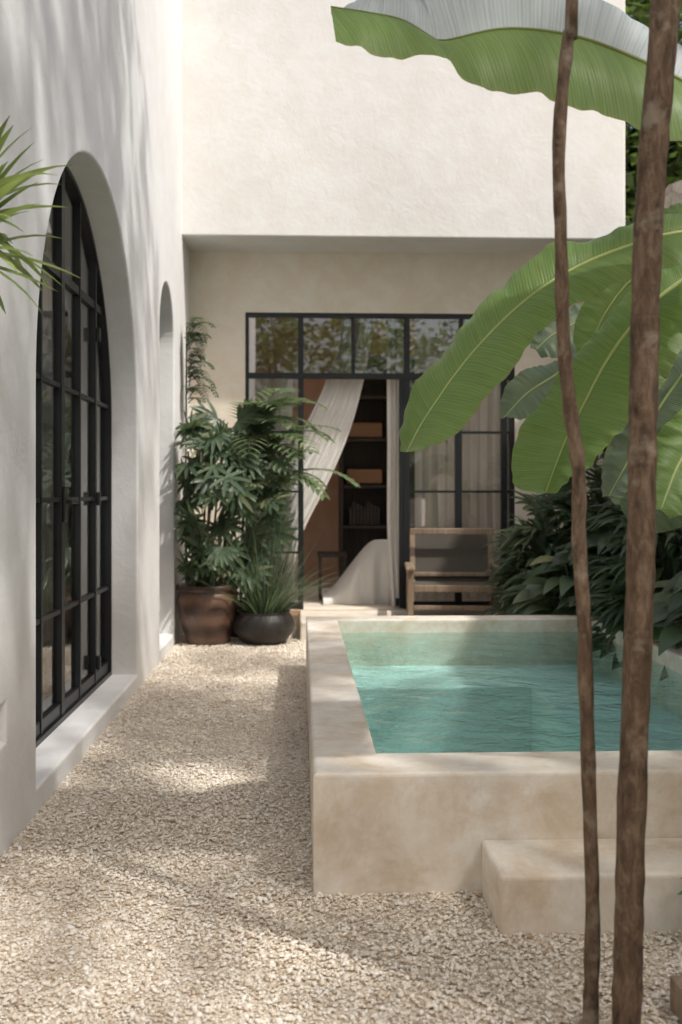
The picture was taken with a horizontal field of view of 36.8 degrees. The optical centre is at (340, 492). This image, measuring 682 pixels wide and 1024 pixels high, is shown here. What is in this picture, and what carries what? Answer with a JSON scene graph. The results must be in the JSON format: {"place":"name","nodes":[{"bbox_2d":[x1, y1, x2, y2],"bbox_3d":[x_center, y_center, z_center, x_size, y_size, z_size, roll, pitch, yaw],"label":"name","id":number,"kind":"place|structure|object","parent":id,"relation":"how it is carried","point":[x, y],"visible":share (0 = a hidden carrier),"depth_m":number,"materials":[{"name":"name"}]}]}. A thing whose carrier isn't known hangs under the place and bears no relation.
{"place":"outdoors","nodes":[
{"label":"outdoors","id":0,"kind":"place"},
{"bbox_2d":[43,669,71,700],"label":"side room floor","id":1,"kind":"structure","parent":0,"point":[47,692],"depth_m":5.39,"materials":[{"name":"paint"}]},
{"bbox_2d":[43,222,71,688],"bbox_3d":[-1.521,-0.400,5.490,0.024,2.800,1.652,0,0,-2],"label":"linen blind","id":2,"kind":"object","parent":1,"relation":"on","point":[48,482],"visible":0.17,"depth_m":5.32,"materials":[{"name":"beige fabric"}]},
{"bbox_2d":[0,627,681,1023],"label":"ground","id":3,"kind":"structure","parent":0,"point":[126,995],"depth_m":2.63,"materials":[{"name":"beige gravel"}]},
{"bbox_2d":[0,115,79,313],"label":"dracaena plant","id":4,"kind":"object","parent":3,"relation":"on","point":[9,184],"visible":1,"depth_m":2.36,"materials":[{"name":"green plant"}]},
{"bbox_2d":[0,0,188,856],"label":"side wall","id":5,"kind":"structure","parent":3,"relation":"on","point":[91,93],"depth_m":5.20,"materials":[{"name":"white paint"}]},
{"bbox_2d":[36,166,111,747],"bbox_3d":[-1.260,-0.233,4.603,0.056,2.525,2.240,0,0,-2],"label":"frame","id":6,"kind":"object","parent":5,"relation":"attached to","point":[75,195],"visible":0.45,"depth_m":5.67,"materials":[{"name":"black metal"}]},
{"bbox_2d":[36,264,42,734],"bbox_3d":[-1.244,-0.190,4.194,0.038,2.395,0.020,0,0,-2],"label":"mullion","id":7,"kind":"object","parent":6,"relation":"attached to","point":[39,532],"visible":0.36,"depth_m":4.18,"materials":[{"name":"black metal"}]},
{"bbox_2d":[53,170,64,715],"bbox_3d":[-1.259,-0.230,4.573,0.038,2.475,0.060,0,0,-2],"label":"mullion","id":8,"kind":"object","parent":6,"relation":"attached to","point":[59,463],"visible":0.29,"depth_m":4.54,"materials":[{"name":"black metal"}]},
{"bbox_2d":[63,486,67,521],"bbox_3d":[-1.235,0.050,4.584,0.011,0.160,0.060,0,0,-2],"label":"lock plate","id":9,"kind":"object","parent":8,"relation":"attached to","point":[65,503],"visible":1,"depth_m":4.57,"materials":[{"name":"black metal"}]},
{"bbox_2d":[68,499,78,503],"bbox_3d":[-1.217,0.040,4.660,0.020,0.020,0.150,0,0,-2],"label":"lever","id":10,"kind":"object","parent":9,"relation":"attached to","point":[73,501],"visible":1,"depth_m":4.63,"materials":[{"name":"black metal"}]},
{"bbox_2d":[36,373,107,408],"bbox_3d":[-1.260,-0.475,4.603,0.028,0.020,2.176,0,0,-2],"label":"bar","id":11,"kind":"object","parent":6,"relation":"attached to","point":[55,384],"visible":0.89,"depth_m":4.78,"materials":[{"name":"black metal"}]},
{"bbox_2d":[36,662,108,736],"bbox_3d":[-1.260,0.960,4.603,0.028,0.050,2.185,0,0,-2],"label":"bar","id":12,"kind":"object","parent":6,"relation":"attached to","point":[52,714],"visible":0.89,"depth_m":4.76,"materials":[{"name":"black metal"}]},
{"bbox_2d":[36,586,108,625],"bbox_3d":[-1.260,0.525,4.603,0.028,0.020,2.185,0,0,-2],"label":"bar","id":13,"kind":"object","parent":6,"relation":"attached to","point":[56,612],"visible":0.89,"depth_m":4.77,"materials":[{"name":"black metal"}]},
{"bbox_2d":[36,496,108,502],"bbox_3d":[-1.260,0.030,4.603,0.028,0.020,2.185,0,0,-2],"label":"bar","id":14,"kind":"object","parent":6,"relation":"attached to","point":[53,499],"visible":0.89,"depth_m":4.70,"materials":[{"name":"black metal"}]},
{"bbox_2d":[43,254,102,315],"bbox_3d":[-1.260,-0.970,4.603,0.028,0.040,1.833,0,0,-2],"label":"bar","id":15,"kind":"object","parent":6,"relation":"attached to","point":[72,288],"visible":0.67,"depth_m":4.78,"materials":[{"name":"black metal"}]},
{"bbox_2d":[72,201,80,698],"bbox_3d":[-1.273,-0.204,4.933,0.038,2.424,0.020,0,0,-2],"label":"mullion","id":16,"kind":"object","parent":6,"relation":"attached to","point":[76,449],"visible":0.79,"depth_m":4.92,"materials":[{"name":"black metal"}]},
{"bbox_2d":[88,262,96,683],"bbox_3d":[-1.288,-0.099,5.313,0.038,2.213,0.032,0,0,-2],"label":"mullion","id":17,"kind":"object","parent":6,"relation":"attached to","point":[92,471],"visible":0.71,"depth_m":5.30,"materials":[{"name":"black metal"}]},
{"bbox_2d":[96,655,100,669],"bbox_3d":[-1.258,0.880,5.314,0.020,0.070,0.030,0,0,-2],"label":"hinge","id":18,"kind":"object","parent":17,"relation":"attached to","point":[98,662],"visible":1,"depth_m":5.30,"materials":[{"name":"black metal"}]},
{"bbox_2d":[96,328,100,341],"bbox_3d":[-1.258,-0.820,5.314,0.020,0.070,0.030,0,0,-2],"label":"hinge","id":19,"kind":"object","parent":17,"relation":"attached to","point":[98,334],"visible":1,"depth_m":5.30,"materials":[{"name":"black metal"}]},
{"bbox_2d":[96,492,100,504],"bbox_3d":[-1.258,0.030,5.314,0.020,0.070,0.030,0,0,-2],"label":"hinge","id":20,"kind":"object","parent":17,"relation":"attached to","point":[98,498],"visible":1,"depth_m":5.30,"materials":[{"name":"black metal"}]},
{"bbox_2d":[182,317,218,581],"bbox_3d":[-1.065,-0.114,7.742,0.280,2.428,0.275,0,0,-2],"label":"climbing fern","id":21,"kind":"object","parent":3,"relation":"on","point":[191,336],"visible":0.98,"depth_m":7.76,"materials":[{"name":"green plant"}]},
{"bbox_2d":[173,398,299,646],"bbox_3d":[-0.743,0.203,7.329,0.896,1.794,0.784,0,0,-2],"label":"potted fan palm","id":22,"kind":"object","parent":3,"relation":"on","point":[205,618],"visible":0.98,"depth_m":7.31,"materials":[{"name":"plant"}]},
{"bbox_2d":[171,516,345,645],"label":"potted spider grass","id":23,"kind":"object","parent":3,"relation":"on","point":[263,618],"depth_m":7.33,"materials":[{"name":"ceramic"}]},
{"bbox_2d":[226,388,359,636],"bbox_3d":[-0.371,0.172,7.595,1.045,1.857,0.933,0,0,-2],"label":"areca palm","id":24,"kind":"object","parent":3,"relation":"on","point":[277,404],"visible":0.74,"depth_m":7.53,"materials":[{"name":"green plant"}]},
{"bbox_2d":[189,252,603,626],"bbox_3d":[0.420,-0.400,8.524,3.520,3.200,0.200,0,0,-2],"label":"door wall","id":25,"kind":"structure","parent":3,"relation":"on","point":[227,290],"depth_m":8.40,"materials":[{"name":"beige paint"}]},
{"bbox_2d":[245,316,248,450],"bbox_3d":[-0.772,-0.260,8.416,0.030,2.436,0.058,0,0,-2],"label":"jamb","id":26,"kind":"object","parent":25,"relation":"attached to","point":[247,358],"visible":0.36,"depth_m":8.39,"materials":[{"name":"black metal"}]},
{"bbox_2d":[249,379,292,524],"bbox_3d":[-0.594,-0.015,8.583,0.380,1.930,0.042,0,0,-2],"label":"linen curtain","id":27,"kind":"object","parent":25,"relation":"hanging from","point":[257,385],"visible":0.13,"depth_m":8.58,"materials":[{"name":"white fabric"}]},
{"bbox_2d":[261,551,297,553],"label":"bar","id":28,"kind":"object","parent":25,"relation":"attached to","point":[294,552],"visible":0.29,"depth_m":8.41,"materials":[{"name":"black metal"}]},
{"bbox_2d":[280,602,297,608],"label":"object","id":29,"kind":"object","parent":25,"relation":"attached to","point":[294,606],"visible":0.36,"depth_m":8.41,"materials":[{"name":"black metal"}]},
{"bbox_2d":[298,317,303,609],"bbox_3d":[-0.331,-0.251,8.434,0.045,2.418,0.046,0,0,-2],"label":"mullion","id":30,"kind":"object","parent":25,"relation":"attached to","point":[301,423],"visible":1,"depth_m":8.41,"materials":[{"name":"black metal"}]},
{"bbox_2d":[249,373,509,379],"bbox_3d":[0.327,-0.963,8.460,2.210,0.045,0.052,0,0,-2],"label":"transom","id":31,"kind":"object","parent":30,"relation":"attached to","point":[413,376],"visible":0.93,"depth_m":8.42,"materials":[{"name":"black metal"}]},
{"bbox_2d":[351,317,354,372],"bbox_3d":[0.099,-1.210,8.451,0.030,0.500,0.046,0,0,-2],"label":"bar","id":32,"kind":"object","parent":31,"relation":"on","point":[352,344],"visible":1,"depth_m":8.43,"materials":[{"name":"black metal"}]},
{"bbox_2d":[458,318,462,329],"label":"bar","id":33,"kind":"object","parent":31,"relation":"on","point":[460,322],"visible":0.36,"depth_m":8.46,"materials":[{"name":"black metal"}]},
{"bbox_2d":[251,318,374,601],"bbox_3d":[-0.231,-0.285,8.528,1.060,2.470,0.045,0,0,-2],"label":"linen curtain","id":34,"kind":"object","parent":25,"relation":"hanging from","point":[338,399],"visible":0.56,"depth_m":8.53,"materials":[{"name":"white fabric"}]},
{"bbox_2d":[245,312,472,318],"bbox_3d":[0.327,-1.462,8.460,2.230,0.034,0.060,0,0,-2],"label":"head","id":35,"kind":"object","parent":25,"relation":"attached to","point":[357,315],"visible":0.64,"depth_m":8.43},
{"bbox_2d":[386,319,402,606],"bbox_3d":[0.468,-0.285,8.566,0.180,2.470,0.062,0,0,-2],"label":"linen curtain","id":36,"kind":"object","parent":25,"relation":"hanging from","point":[394,337],"visible":0.58,"depth_m":8.57,"materials":[{"name":"white fabric"}]},
{"bbox_2d":[399,379,402,607],"bbox_3d":[0.497,0.000,8.467,0.035,1.900,0.044,0,0,-2],"label":"leaf stile","id":37,"kind":"object","parent":25,"relation":"attached to","point":[400,500],"visible":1,"depth_m":8.44,"materials":[{"name":"black metal"}]},
{"bbox_2d":[182,0,624,254],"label":"facade","id":38,"kind":"structure","parent":25,"relation":"on","point":[303,131],"depth_m":7.88,"materials":[{"name":"paint"}]},
{"bbox_2d":[403,318,409,608],"bbox_3d":[0.542,-0.251,8.468,0.050,2.418,0.046,0,0,-2],"label":"mullion","id":39,"kind":"object","parent":25,"relation":"attached to","point":[406,455],"visible":0.79,"depth_m":8.45,"materials":[{"name":"black metal"}]},
{"bbox_2d":[413,601,497,605],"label":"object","id":40,"kind":"object","parent":25,"relation":"attached to","point":[475,603],"visible":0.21,"depth_m":8.47,"materials":[{"name":"brown wood"}]},
{"bbox_2d":[455,429,461,604],"bbox_3d":[0.972,0.004,8.486,0.055,1.908,0.046,0,0,-2],"label":"bar","id":41,"kind":"object","parent":25,"relation":"attached to","point":[458,488],"visible":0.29,"depth_m":8.46,"materials":[{"name":"black metal"}]},
{"bbox_2d":[410,490,509,492],"bbox_3d":[0.977,-0.010,8.486,0.870,0.020,0.040,0,0,-2],"label":"bar","id":42,"kind":"object","parent":25,"relation":"attached to","point":[453,491],"visible":1,"depth_m":8.46,"materials":[{"name":"black metal"}]},
{"bbox_2d":[415,319,507,600],"bbox_3d":[1.028,-0.285,8.578,0.820,2.470,0.039,0,0,-2],"label":"linen curtain","id":43,"kind":"object","parent":25,"relation":"hanging from","point":[434,464],"visible":0.37,"depth_m":8.58,"materials":[{"name":"white fabric"}]},
{"bbox_2d":[462,431,509,433],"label":"bar","id":44,"kind":"object","parent":25,"relation":"attached to","point":[482,432],"visible":0.57,"depth_m":8.47,"materials":[{"name":"black metal"}]},
{"bbox_2d":[500,379,506,589],"bbox_3d":[1.351,0.004,8.501,0.050,1.908,0.044,0,0,-2],"label":"leaf stile","id":45,"kind":"object","parent":25,"relation":"attached to","point":[503,469],"visible":0.43,"depth_m":8.48,"materials":[{"name":"black metal"}]},
{"bbox_2d":[508,366,514,544],"bbox_3d":[1.416,-0.260,8.503,0.040,2.436,0.058,0,0,-2],"label":"jamb","id":46,"kind":"object","parent":25,"relation":"attached to","point":[511,443],"visible":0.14,"depth_m":8.47,"materials":[{"name":"black metal"}]},
{"bbox_2d":[300,610,497,640],"bbox_3d":[0.929,1.055,8.053,2.500,0.190,0.779,0,0,-2],"label":"terrace step","id":47,"kind":"object","parent":3,"relation":"on","point":[304,614],"visible":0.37,"depth_m":8.15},
{"bbox_2d":[290,606,413,614],"bbox_3d":[0.325,0.979,8.515,2.210,0.042,0.250,0,0,-2],"label":"door threshold","id":48,"kind":"object","parent":47,"relation":"on","point":[294,612],"depth_m":8.42,"materials":[{"name":"beige stone"}]},
{"bbox_2d":[405,528,503,615],"bbox_3d":[0.879,0.621,8.002,0.755,0.678,0.722,0,0,3],"label":"cane armchair","id":49,"kind":"object","parent":47,"relation":"on","point":[447,559],"visible":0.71,"depth_m":8.22,"materials":[{"name":"brown wood"}]},
{"bbox_2d":[306,615,681,934],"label":"plunge pool","id":50,"kind":"structure","parent":3,"relation":"on","point":[499,825],"depth_m":2.84,"materials":[{"name":"paint"}]},
{"bbox_2d":[342,632,681,752],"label":"water","id":51,"kind":"structure","parent":50,"relation":"in","point":[485,657],"depth_m":4.93,"materials":[{"name":"teal liquid"}]},
{"bbox_2d":[653,620,681,642],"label":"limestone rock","id":52,"kind":"object","parent":50,"relation":"in","point":[679,624],"visible":0.02,"depth_m":5.19,"materials":[{"name":"stone"}]},
{"bbox_2d":[331,0,681,140],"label":"banana plant","id":53,"kind":"object","parent":3,"relation":"on","point":[512,47],"visible":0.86,"depth_m":2.37,"materials":[{"name":"green plant"}]},
{"bbox_2d":[474,512,615,614],"bbox_3d":[1.450,0.595,7.242,0.979,0.967,1.037,0,0,-2],"label":"lance leaf shrub","id":54,"kind":"object","parent":3,"relation":"on","point":[516,536],"visible":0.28,"depth_m":7.19,"materials":[{"name":"green plant"}]},
{"bbox_2d":[552,0,600,1023],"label":"slender tree","id":55,"kind":"object","parent":3,"relation":"on","point":[592,936],"visible":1,"depth_m":2.06,"materials":[{"name":"brown plant"}]},
{"bbox_2d":[608,180,681,563],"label":"courses","id":56,"kind":"object","parent":3,"relation":"on","point":[673,193],"visible":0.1,"depth_m":7.01,"materials":[{"name":"stone"}]},
{"bbox_2d":[611,0,680,1023],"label":"slender tree","id":57,"kind":"object","parent":3,"relation":"on","point":[632,783],"visible":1,"depth_m":2.00,"materials":[{"name":"brown plant"}]},
{"bbox_2d":[625,0,681,225],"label":"background tree","id":58,"kind":"object","parent":3,"relation":"on","point":[638,10],"visible":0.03,"depth_m":12.03,"materials":[{"name":"green plant"}]},
{"bbox_2d":[670,975,681,1023],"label":"stone block","id":59,"kind":"object","parent":3,"relation":"on","point":[676,995],"visible":1,"depth_m":2.14,"materials":[{"name":"beige stone"}]},
{"bbox_3d":[2.071,1.100,4.887,0.580,0.200,5.600,0,0,-2],"label":"garden bed","id":60,"kind":"object","parent":3,"relation":"on","visible":0},
{"bbox_2d":[399,203,681,532],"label":"banana plant","id":61,"kind":"object","parent":60,"relation":"in","point":[504,327],"visible":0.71,"depth_m":3.15,"materials":[{"name":"green plant"}]},
{"bbox_2d":[488,489,625,603],"bbox_3d":[1.654,0.447,7.484,1.180,1.116,1.176,0,0,-2],"label":"fan palm shrub","id":62,"kind":"object","parent":60,"relation":"on","point":[538,503],"visible":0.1,"depth_m":7.40,"materials":[{"name":"green plant"}]},
{"bbox_2d":[500,555,614,614],"bbox_3d":[1.600,0.766,6.750,1.076,0.720,1.229,0,0,-2],"label":"philodendron","id":63,"kind":"object","parent":60,"relation":"on","point":[533,589],"visible":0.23,"depth_m":6.67,"materials":[{"name":"green plant"}]},
{"bbox_2d":[542,446,680,602],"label":"fan palm shrub","id":64,"kind":"object","parent":60,"relation":"on","point":[565,490],"visible":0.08,"depth_m":7.15,"materials":[{"name":"green plant"}]},
{"bbox_2d":[544,501,681,614],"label":"philodendron","id":65,"kind":"object","parent":60,"relation":"on","point":[562,556],"visible":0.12,"depth_m":6.60,"materials":[{"name":"green plant"}]},
{"bbox_2d":[560,471,681,652],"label":"lance leaf shrub","id":66,"kind":"object","parent":60,"relation":"on","point":[616,564],"visible":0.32,"depth_m":5.83,"materials":[{"name":"green plant"}]},
{"bbox_2d":[592,575,671,670],"bbox_3d":[1.836,0.804,5.929,0.957,0.630,0.876,0,0,-2],"label":"philodendron","id":67,"kind":"object","parent":60,"relation":"on","point":[609,625],"visible":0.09,"depth_m":5.80,"materials":[{"name":"green plant"}]},
{"bbox_2d":[616,571,681,680],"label":"philodendron","id":68,"kind":"object","parent":60,"relation":"on","point":[667,611],"visible":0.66,"depth_m":5.06,"materials":[{"name":"green plant"}]},
{"bbox_2d":[294,583,390,606],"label":"back room floor","id":69,"kind":"structure","parent":0,"point":[314,597],"depth_m":9.18,"materials":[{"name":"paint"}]},
{"bbox_2d":[317,551,346,599],"bbox_3d":[-0.084,0.752,9.354,0.260,0.424,0.300,0,0,-2],"label":"wooden stool","id":70,"kind":"object","parent":69,"relation":"on","point":[342,554],"visible":0.89,"depth_m":9.21,"materials":[{"name":"brown wood"}]},
{"bbox_2d":[249,318,414,582],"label":"back room wall","id":71,"kind":"structure","parent":69,"relation":"on","point":[273,345],"depth_m":11.00,"materials":[{"name":"paint"}]},
{"bbox_2d":[322,539,414,604],"bbox_3d":[0.276,0.686,9.068,0.876,0.548,0.496,0,0,-2],"label":"linen throw","id":72,"kind":"object","parent":69,"relation":"on","point":[364,579],"visible":0.69,"depth_m":8.87,"materials":[{"name":"white fabric"}]},
{"bbox_2d":[339,355,414,577],"bbox_3d":[0.483,-0.220,10.503,1.005,2.360,0.350,0,0,-2],"label":"bookshelf","id":73,"kind":"object","parent":69,"relation":"on","point":[362,516],"visible":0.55,"depth_m":10.64,"materials":[{"name":"brown wood"}]},
{"bbox_2d":[346,469,381,483],"bbox_3d":[0.232,-0.165,10.458,0.360,0.150,0.220,0,0,-2],"label":"wicker basket","id":74,"kind":"object","parent":73,"relation":"on","point":[366,476],"visible":0.95,"depth_m":10.35,"materials":[{"name":"brown wicker"}]},
{"bbox_2d":[348,423,381,437],"bbox_3d":[0.232,-0.635,10.458,0.360,0.150,0.220,0,0,-2],"label":"wicker basket","id":75,"kind":"object","parent":73,"relation":"on","point":[365,430],"visible":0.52,"depth_m":10.35,"materials":[{"name":"brown wicker"}]}
]}

